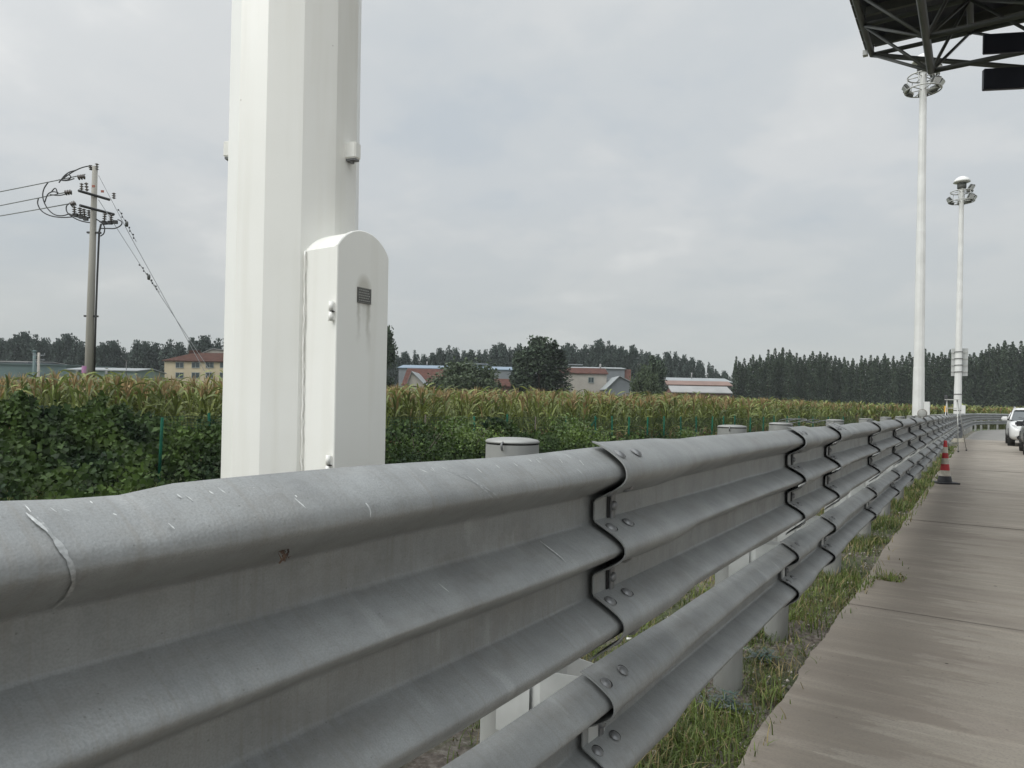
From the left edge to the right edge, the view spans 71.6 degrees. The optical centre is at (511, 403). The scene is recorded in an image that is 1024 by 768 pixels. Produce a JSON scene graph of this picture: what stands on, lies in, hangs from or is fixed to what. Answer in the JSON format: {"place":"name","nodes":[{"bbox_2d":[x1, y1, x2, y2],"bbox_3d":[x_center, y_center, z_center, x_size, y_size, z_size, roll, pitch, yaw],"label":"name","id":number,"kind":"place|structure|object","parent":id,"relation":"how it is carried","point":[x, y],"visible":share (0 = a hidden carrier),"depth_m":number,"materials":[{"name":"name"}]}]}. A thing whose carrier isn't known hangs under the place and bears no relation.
{"place":"outdoors","nodes":[
{"label":"outdoors","id":0,"kind":"place"},
{"bbox_2d":[0,363,115,381],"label":"warehouse","id":1,"kind":"structure","parent":0,"point":[14,369],"depth_m":118.00,"materials":[{"name":"metal"}]},
{"bbox_2d":[0,0,1023,379],"label":"sky","id":2,"kind":"structure","parent":0,"point":[715,182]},
{"bbox_2d":[4,425,1021,767],"bbox_3d":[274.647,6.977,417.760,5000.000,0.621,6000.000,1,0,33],"label":"ground","id":3,"kind":"structure","parent":0,"point":[436,757],"depth_m":4.02,"materials":[{"name":"green plant"}]},
{"bbox_2d":[1,334,23,360],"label":"broad tree","id":4,"kind":"object","parent":3,"relation":"on","point":[11,350],"visible":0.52,"depth_m":181.59,"materials":[{"name":"green plant"}]},
{"bbox_2d":[14,330,30,360],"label":"broad tree","id":5,"kind":"object","parent":3,"relation":"on","point":[26,337],"visible":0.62,"depth_m":182.27,"materials":[{"name":"green plant"}]},
{"bbox_2d":[26,334,45,361],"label":"broad tree","id":6,"kind":"object","parent":3,"relation":"on","point":[32,345],"visible":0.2,"depth_m":182.92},
{"bbox_2d":[36,337,50,361],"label":"broad tree","id":7,"kind":"object","parent":3,"relation":"on","point":[44,344],"visible":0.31,"depth_m":185.45,"materials":[{"name":"green plant"}]},
{"bbox_2d":[48,338,63,362],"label":"broad tree","id":8,"kind":"object","parent":3,"relation":"on","point":[56,351],"visible":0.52,"depth_m":183.79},
{"bbox_2d":[60,333,75,363],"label":"broad tree","id":9,"kind":"object","parent":3,"relation":"on","point":[66,339],"visible":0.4,"depth_m":188.15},
{"bbox_2d":[63,336,84,364],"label":"broad tree","id":10,"kind":"object","parent":3,"relation":"on","point":[78,350],"visible":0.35,"depth_m":183.30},
{"bbox_2d":[37,163,122,377],"bbox_3d":[-15.815,-3.405,25.813,2.934,10.780,1.553,1,0,-21],"label":"utility pole","id":11,"kind":"object","parent":3,"relation":"on","point":[91,315],"visible":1,"depth_m":25.95,"materials":[{"name":"concrete"}]},
{"bbox_2d":[98,175,212,385],"bbox_3d":[-12.894,-3.711,26.710,4.876,9.177,0.239,1,0,-14],"label":"guy wire","id":12,"kind":"object","parent":11,"relation":"attached to","point":[126,224],"visible":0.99,"depth_m":26.43,"materials":[{"name":"black metal"}]},
{"bbox_2d":[95,342,108,365],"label":"broad tree","id":13,"kind":"object","parent":3,"relation":"on","point":[102,355],"visible":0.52,"depth_m":183.03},
{"bbox_2d":[103,340,124,367],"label":"broad tree","id":14,"kind":"object","parent":3,"relation":"on","point":[114,359],"visible":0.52,"depth_m":184.97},
{"bbox_2d":[66,367,166,381],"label":"shed","id":15,"kind":"structure","parent":3,"relation":"on","point":[142,372],"depth_m":112.70,"materials":[{"name":"metal"}]},
{"bbox_2d":[127,339,141,367],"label":"broad tree","id":16,"kind":"object","parent":3,"relation":"on","point":[133,354],"visible":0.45,"depth_m":185.12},
{"bbox_2d":[135,341,156,368],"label":"broad tree","id":17,"kind":"object","parent":3,"relation":"on","point":[145,356],"visible":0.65,"depth_m":184.04,"materials":[{"name":"green plant"}]},
{"bbox_2d":[158,339,175,371],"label":"broad tree","id":18,"kind":"object","parent":3,"relation":"on","point":[167,352],"visible":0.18,"depth_m":181.74,"materials":[{"name":"green plant"}]},
{"bbox_2d":[162,350,223,388],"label":"farm building","id":19,"kind":"structure","parent":3,"relation":"on","point":[189,363],"depth_m":128.00,"materials":[{"name":"beige paint"}]},
{"bbox_2d":[221,0,388,477],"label":"light mast","id":20,"kind":"object","parent":3,"relation":"on","point":[305,332],"visible":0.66,"depth_m":2.50,"materials":[{"name":"white metal"}]},
{"bbox_2d":[332,230,388,467],"bbox_3d":[-0.540,0.234,2.513,0.012,1.687,0.250,1,-1,33],"label":"door","id":21,"kind":"structure","parent":20,"relation":"in","point":[360,329],"depth_m":2.50,"materials":[{"name":"paint"}]},
{"bbox_2d":[386,325,397,387],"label":"single tree","id":22,"kind":"object","parent":3,"relation":"on","point":[391,353],"visible":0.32,"depth_m":81.98,"materials":[{"name":"green plant"}]},
{"bbox_2d":[407,371,427,391],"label":"farmhouse","id":23,"kind":"object","parent":3,"relation":"on","point":[415,378],"visible":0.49,"depth_m":112.00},
{"bbox_2d":[401,368,445,388],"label":"farmhouse","id":24,"kind":"object","parent":3,"relation":"on","point":[423,373],"visible":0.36,"depth_m":122.14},
{"bbox_2d":[385,420,484,463],"bbox_3d":[-2.769,1.256,19.876,3.353,1.561,4.029,1,0,33],"label":"shrub","id":25,"kind":"object","parent":3,"relation":"on","point":[422,451],"visible":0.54,"depth_m":19.61,"materials":[{"name":"green plant"}]},
{"bbox_2d":[397,361,511,386],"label":"warehouse","id":26,"kind":"structure","parent":3,"relation":"on","point":[505,373],"depth_m":150.00,"materials":[{"name":"grey metal"}]},
{"bbox_2d":[423,415,503,460],"bbox_3d":[-1.364,1.211,20.940,2.698,1.729,2.850,1,0,-39],"label":"shrub","id":27,"kind":"object","parent":3,"relation":"on","point":[467,434],"visible":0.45,"depth_m":20.50,"materials":[{"name":"green plant"}]},
{"bbox_2d":[422,353,510,394],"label":"round tree","id":28,"kind":"object","parent":3,"relation":"on","point":[461,374],"visible":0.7,"depth_m":95.69,"materials":[{"name":"green plant"}]},
{"bbox_2d":[495,342,506,366],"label":"broad tree","id":29,"kind":"object","parent":3,"relation":"on","point":[501,357],"visible":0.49,"depth_m":203.84,"materials":[{"name":"green plant"}]},
{"bbox_2d":[0,413,1008,767],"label":"guardrail","id":30,"kind":"object","parent":3,"relation":"on","point":[396,615],"visible":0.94,"depth_m":1.15,"materials":[{"name":"metal"}]},
{"bbox_2d":[0,367,1023,463],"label":"cornfield","id":31,"kind":"structure","parent":3,"relation":"on","point":[188,399],"depth_m":27.71,"materials":[{"name":"green plant"}]},
{"bbox_2d":[157,413,867,485],"bbox_3d":[8.343,1.389,31.737,3.318,1.757,54.160,1,0,45],"label":"fence","id":32,"kind":"object","parent":3,"relation":"on","point":[663,425],"visible":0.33,"depth_m":25.48,"materials":[{"name":"green metal"}]},
{"bbox_2d":[0,386,754,500],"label":"vine mass","id":33,"kind":"object","parent":32,"relation":"attached to","point":[89,445],"visible":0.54,"depth_m":14.65,"materials":[{"name":"green plant"}]},
{"bbox_2d":[508,346,536,393],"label":"single tree","id":34,"kind":"object","parent":3,"relation":"on","point":[519,373],"visible":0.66,"depth_m":102.63,"materials":[{"name":"green plant"}]},
{"bbox_2d":[523,335,562,391],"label":"single tree","id":35,"kind":"object","parent":3,"relation":"on","point":[540,351],"visible":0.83,"depth_m":103.26,"materials":[{"name":"green plant"}]},
{"bbox_2d":[508,432,579,452],"bbox_3d":[0.805,1.501,21.927,2.405,1.240,2.244,1,0,33],"label":"shrub","id":36,"kind":"object","parent":3,"relation":"on","point":[545,446],"visible":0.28,"depth_m":21.70,"materials":[{"name":"green plant"}]},
{"bbox_2d":[536,339,574,393],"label":"single tree","id":37,"kind":"object","parent":3,"relation":"on","point":[557,355],"visible":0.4,"depth_m":105.49,"materials":[{"name":"green plant"}]},
{"bbox_2d":[572,344,582,366],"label":"broad tree","id":38,"kind":"object","parent":3,"relation":"on","point":[576,358],"visible":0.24,"depth_m":204.24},
{"bbox_2d":[541,412,614,450],"bbox_3d":[1.953,1.222,23.060,2.617,1.820,2.383,1,0,33],"label":"shrub","id":39,"kind":"object","parent":3,"relation":"on","point":[574,432],"visible":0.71,"depth_m":22.95,"materials":[{"name":"green plant"}]},
{"bbox_2d":[556,364,607,393],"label":"farmhouse","id":40,"kind":"object","parent":3,"relation":"on","point":[592,379],"visible":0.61,"depth_m":120.00,"materials":[{"name":"white paint"}]},
{"bbox_2d":[566,364,630,380],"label":"warehouse","id":41,"kind":"structure","parent":3,"relation":"on","point":[622,372],"depth_m":138.00,"materials":[{"name":"metal"}]},
{"bbox_2d":[593,339,606,366],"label":"broad tree","id":42,"kind":"object","parent":3,"relation":"on","point":[600,349],"visible":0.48,"depth_m":203.92,"materials":[{"name":"green plant"}]},
{"bbox_2d":[609,345,619,367],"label":"broad tree","id":43,"kind":"object","parent":3,"relation":"on","point":[615,360],"visible":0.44,"depth_m":203.91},
{"bbox_2d":[600,376,632,396],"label":"gabled shed","id":44,"kind":"structure","parent":3,"relation":"on","point":[617,384],"depth_m":112.00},
{"bbox_2d":[618,346,629,368],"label":"broad tree","id":45,"kind":"object","parent":3,"relation":"on","point":[624,359],"visible":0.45,"depth_m":204.09,"materials":[{"name":"green plant"}]},
{"bbox_2d":[628,344,637,381],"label":"broad tree","id":46,"kind":"object","parent":3,"relation":"on","point":[632,363],"visible":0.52,"depth_m":204.31,"materials":[{"name":"green plant"}]},
{"bbox_2d":[629,362,661,396],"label":"round tree","id":47,"kind":"object","parent":3,"relation":"on","point":[644,379],"visible":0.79,"depth_m":103.13,"materials":[{"name":"green plant"}]},
{"bbox_2d":[647,355,668,396],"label":"single tree","id":48,"kind":"object","parent":3,"relation":"on","point":[658,369],"visible":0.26,"depth_m":109.08,"materials":[{"name":"green plant"}]},
{"bbox_2d":[669,351,680,377],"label":"broad tree","id":49,"kind":"object","parent":3,"relation":"on","point":[674,367],"visible":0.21,"depth_m":204.19,"materials":[{"name":"green plant"}]},
{"bbox_2d":[671,421,716,438],"bbox_3d":[7.207,1.459,28.387,2.085,1.531,2.457,1,0,33],"label":"shrub","id":50,"kind":"object","parent":3,"relation":"on","point":[685,435],"visible":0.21,"depth_m":28.01,"materials":[{"name":"green plant"}]},
{"bbox_2d":[663,380,732,396],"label":"warehouse","id":51,"kind":"structure","parent":3,"relation":"on","point":[700,383],"depth_m":140.77,"materials":[{"name":"grey metal"}]},
{"bbox_2d":[664,373,732,383],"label":"warehouse","id":52,"kind":"structure","parent":3,"relation":"on","point":[697,379],"depth_m":161.35,"materials":[{"name":"white metal"}]},
{"bbox_2d":[665,386,732,398],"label":"shed","id":53,"kind":"structure","parent":3,"relation":"on","point":[718,391],"depth_m":122.74,"materials":[{"name":"brick"}]},
{"bbox_2d":[689,684,754,719],"bbox_3d":[0.982,1.410,3.394,0.370,0.072,0.272,1,0,33],"label":"net scrap","id":54,"kind":"object","parent":3,"relation":"on","point":[728,699],"visible":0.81,"depth_m":3.39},
{"bbox_2d":[731,356,742,398],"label":"poplar tree","id":55,"kind":"object","parent":3,"relation":"on","point":[736,384],"visible":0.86,"depth_m":168.35,"materials":[{"name":"green plant"}]},
{"bbox_2d":[739,358,748,397],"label":"poplar tree","id":56,"kind":"object","parent":3,"relation":"on","point":[744,372],"visible":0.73,"depth_m":169.03,"materials":[{"name":"green plant"}]},
{"bbox_2d":[745,354,760,398],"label":"poplar tree","id":57,"kind":"object","parent":3,"relation":"on","point":[751,378],"visible":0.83,"depth_m":166.17,"materials":[{"name":"green plant"}]},
{"bbox_2d":[754,355,765,398],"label":"poplar tree","id":58,"kind":"object","parent":3,"relation":"on","point":[760,379],"visible":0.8,"depth_m":166.02,"materials":[{"name":"green plant"}]},
{"bbox_2d":[743,647,778,662],"bbox_3d":[1.408,1.424,4.034,0.198,0.058,0.211,1,0,1],"label":"net scrap","id":59,"kind":"object","parent":3,"relation":"on","point":[761,653],"visible":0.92,"depth_m":4.03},
{"bbox_2d":[763,349,776,399],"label":"poplar tree","id":60,"kind":"object","parent":3,"relation":"on","point":[768,379],"visible":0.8,"depth_m":166.20,"materials":[{"name":"green plant"}]},
{"bbox_2d":[770,348,780,401],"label":"poplar tree","id":61,"kind":"object","parent":3,"relation":"on","point":[776,367],"visible":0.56,"depth_m":168.57,"materials":[{"name":"green plant"}]},
{"bbox_2d":[777,347,784,399],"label":"poplar tree","id":62,"kind":"object","parent":3,"relation":"on","point":[782,362],"visible":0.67,"depth_m":168.83,"materials":[{"name":"green plant"}]},
{"bbox_2d":[779,349,796,401],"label":"poplar tree","id":63,"kind":"object","parent":3,"relation":"on","point":[788,391],"visible":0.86,"depth_m":166.29,"materials":[{"name":"green plant"}]},
{"bbox_2d":[792,353,803,400],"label":"poplar tree","id":64,"kind":"object","parent":3,"relation":"on","point":[797,373],"visible":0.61,"depth_m":168.03,"materials":[{"name":"green plant"}]},
{"bbox_2d":[798,355,810,401],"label":"poplar tree","id":65,"kind":"object","parent":3,"relation":"on","point":[804,372],"visible":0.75,"depth_m":168.03,"materials":[{"name":"green plant"}]},
{"bbox_2d":[804,351,821,402],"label":"poplar tree","id":66,"kind":"object","parent":3,"relation":"on","point":[812,379],"visible":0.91,"depth_m":166.38,"materials":[{"name":"green plant"}]},
{"bbox_2d":[814,351,827,402],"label":"poplar tree","id":67,"kind":"object","parent":3,"relation":"on","point":[821,376],"visible":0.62,"depth_m":167.56,"materials":[{"name":"green plant"}]},
{"bbox_2d":[821,352,833,402],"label":"poplar tree","id":68,"kind":"object","parent":3,"relation":"on","point":[828,379],"visible":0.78,"depth_m":168.01,"materials":[{"name":"green plant"}]},
{"bbox_2d":[831,356,840,402],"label":"poplar tree","id":69,"kind":"object","parent":3,"relation":"on","point":[835,373],"visible":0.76,"depth_m":169.44,"materials":[{"name":"green plant"}]},
{"bbox_2d":[835,357,850,404],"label":"poplar tree","id":70,"kind":"object","parent":3,"relation":"on","point":[843,387],"visible":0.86,"depth_m":168.00,"materials":[{"name":"green plant"}]},
{"bbox_2d":[848,358,859,402],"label":"poplar tree","id":71,"kind":"object","parent":3,"relation":"on","point":[852,384],"visible":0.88,"depth_m":168.18,"materials":[{"name":"green plant"}]},
{"bbox_2d":[856,355,868,403],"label":"poplar tree","id":72,"kind":"object","parent":3,"relation":"on","point":[861,376],"visible":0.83,"depth_m":167.58,"materials":[{"name":"green plant"}]},
{"bbox_2d":[863,355,878,404],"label":"poplar tree","id":73,"kind":"object","parent":3,"relation":"on","point":[870,381],"visible":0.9,"depth_m":166.93,"materials":[{"name":"green plant"}]},
{"bbox_2d":[872,355,881,403],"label":"poplar tree","id":74,"kind":"object","parent":3,"relation":"on","point":[877,368],"visible":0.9,"depth_m":167.33,"materials":[{"name":"green plant"}]},
{"bbox_2d":[877,353,890,404],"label":"poplar tree","id":75,"kind":"object","parent":3,"relation":"on","point":[883,380],"visible":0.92,"depth_m":166.63,"materials":[{"name":"green plant"}]},
{"bbox_2d":[885,356,900,405],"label":"poplar tree","id":76,"kind":"object","parent":3,"relation":"on","point":[893,384],"visible":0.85,"depth_m":165.83,"materials":[{"name":"green plant"}]},
{"bbox_2d":[897,355,905,403],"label":"poplar tree","id":77,"kind":"object","parent":3,"relation":"on","point":[900,374],"visible":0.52,"depth_m":169.15,"materials":[{"name":"green plant"}]},
{"bbox_2d":[899,352,913,405],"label":"poplar tree","id":78,"kind":"object","parent":3,"relation":"on","point":[907,392],"visible":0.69,"depth_m":166.56,"materials":[{"name":"green plant"}]},
{"bbox_2d":[902,53,944,415],"bbox_3d":[17.691,-6.619,30.740,1.649,16.906,1.545,1,0,33],"label":"light mast","id":79,"kind":"object","parent":3,"relation":"on","point":[918,395],"visible":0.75,"depth_m":30.57,"materials":[{"name":"metal"}]},
{"bbox_2d":[925,349,932,402],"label":"poplar tree","id":80,"kind":"object","parent":3,"relation":"on","point":[927,381],"visible":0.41,"depth_m":168.34,"materials":[{"name":"green plant"}]},
{"bbox_2d":[925,353,941,405],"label":"poplar tree","id":81,"kind":"object","parent":3,"relation":"on","point":[934,377],"visible":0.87,"depth_m":168.05,"materials":[{"name":"green plant"}]},
{"bbox_2d":[933,352,948,405],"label":"poplar tree","id":82,"kind":"object","parent":3,"relation":"on","point":[940,365],"visible":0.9,"depth_m":168.37,"materials":[{"name":"green plant"}]},
{"bbox_2d":[939,349,953,405],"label":"poplar tree","id":83,"kind":"object","parent":3,"relation":"on","point":[949,378],"visible":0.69,"depth_m":167.64,"materials":[{"name":"green plant"}]},
{"bbox_2d":[946,176,976,413],"bbox_3d":[27.743,-6.008,44.036,1.649,16.053,1.545,1,0,33],"label":"light mast","id":84,"kind":"object","parent":3,"relation":"on","point":[959,361],"visible":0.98,"depth_m":43.88,"materials":[{"name":"metal"}]},
{"bbox_2d":[962,360,975,405],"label":"poplar tree","id":85,"kind":"object","parent":3,"relation":"on","point":[967,381],"visible":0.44,"depth_m":165.81,"materials":[{"name":"green plant"}]},
{"bbox_2d":[969,352,982,406],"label":"poplar tree","id":86,"kind":"object","parent":3,"relation":"on","point":[974,373],"visible":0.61,"depth_m":167.52,"materials":[{"name":"green plant"}]},
{"bbox_2d":[975,350,986,406],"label":"poplar tree","id":87,"kind":"object","parent":3,"relation":"on","point":[981,365],"visible":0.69,"depth_m":168.26,"materials":[{"name":"green plant"}]},
{"bbox_2d":[981,343,997,407],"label":"poplar tree","id":88,"kind":"object","parent":3,"relation":"on","point":[988,356],"visible":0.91,"depth_m":167.48,"materials":[{"name":"green plant"}]},
{"bbox_2d":[986,343,1001,407],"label":"poplar tree","id":89,"kind":"object","parent":3,"relation":"on","point":[997,354],"visible":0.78,"depth_m":166.99,"materials":[{"name":"green plant"}]},
{"bbox_2d":[993,340,1013,407],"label":"poplar tree","id":90,"kind":"object","parent":3,"relation":"on","point":[1004,376],"visible":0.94,"depth_m":165.48,"materials":[{"name":"green plant"}]},
{"bbox_2d":[1001,407,1023,445],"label":"parked car","id":91,"kind":"object","parent":3,"relation":"on","point":[1012,430],"visible":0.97,"depth_m":29.77,"materials":[{"name":"white metal"}]},
{"bbox_2d":[1006,341,1020,406],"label":"poplar tree","id":92,"kind":"object","parent":3,"relation":"on","point":[1012,364],"visible":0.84,"depth_m":165.89,"materials":[{"name":"green plant"}]},
{"bbox_2d":[1015,341,1023,407],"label":"poplar tree","id":93,"kind":"object","parent":3,"relation":"on","point":[1020,366],"visible":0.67,"depth_m":169.44,"materials":[{"name":"green plant"}]},
{"bbox_2d":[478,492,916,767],"bbox_3d":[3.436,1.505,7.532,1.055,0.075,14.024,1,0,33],"label":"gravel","id":94,"kind":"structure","parent":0,"point":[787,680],"depth_m":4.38,"materials":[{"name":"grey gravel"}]},
{"bbox_2d":[737,604,1023,767],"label":"pavement","id":95,"kind":"structure","parent":0,"point":[882,688],"depth_m":3.34,"materials":[{"name":"concrete"}]},
{"bbox_2d":[849,519,1023,630],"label":"pavement","id":96,"kind":"structure","parent":0,"point":[967,573],"depth_m":5.94,"materials":[{"name":"concrete"}]},
{"bbox_2d":[907,486,1023,529],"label":"pavement","id":97,"kind":"structure","parent":0,"point":[998,509],"depth_m":10.08,"materials":[{"name":"concrete"}]},
{"bbox_2d":[849,0,1023,74],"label":"toll canopy","id":98,"kind":"object","parent":97,"relation":"on","point":[891,22],"visible":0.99,"depth_m":12.96,"materials":[{"name":"dark grey painted steel"},{"name":"metal sheet"}]},
{"bbox_2d":[982,32,1023,90],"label":"lane sign","id":99,"kind":"object","parent":98,"relation":"hanging from","point":[1006,78],"visible":1,"depth_m":11.03,"materials":[{"name":"metal"}]},
{"bbox_2d":[929,469,1023,492],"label":"pavement","id":100,"kind":"structure","parent":0,"point":[992,480],"depth_m":14.21,"materials":[{"name":"concrete"}]},
{"bbox_2d":[929,441,959,484],"bbox_3d":[8.216,1.115,13.479,0.380,0.814,0.380,1,0,5],"label":"traffic cone","id":101,"kind":"object","parent":100,"relation":"on","point":[944,476],"visible":1,"depth_m":13.42,"materials":[{"name":"red plastic"}]},
{"bbox_2d":[949,457,1023,472],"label":"pavement","id":102,"kind":"structure","parent":0,"point":[988,464],"depth_m":18.43,"materials":[{"name":"concrete"}]},
{"bbox_2d":[949,450,1023,460],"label":"pavement","id":103,"kind":"structure","parent":0,"point":[990,455],"depth_m":22.62,"materials":[{"name":"concrete"}]},
{"bbox_2d":[945,399,966,451],"bbox_3d":[15.347,0.764,24.645,0.590,1.801,1.400,1,0,41],"label":"step ladder","id":104,"kind":"object","parent":103,"relation":"on","point":[957,408],"visible":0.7,"depth_m":24.63,"materials":[{"name":"metal"}]},
{"bbox_2d":[1015,420,1023,453],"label":"parked car","id":105,"kind":"object","parent":103,"relation":"on","point":[1021,435],"visible":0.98,"depth_m":24.65,"materials":[{"name":"black metal"}]},
{"bbox_2d":[954,444,1022,452],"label":"pavement","id":106,"kind":"structure","parent":0,"point":[995,448],"depth_m":27.07,"materials":[{"name":"concrete"}]},
{"bbox_2d":[959,439,1018,445],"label":"pavement","id":107,"kind":"structure","parent":0,"point":[985,442],"depth_m":32.03,"materials":[{"name":"concrete"}]},
{"bbox_2d":[966,429,1017,440],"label":"road","id":108,"kind":"structure","parent":0,"point":[998,435],"depth_m":41.83,"materials":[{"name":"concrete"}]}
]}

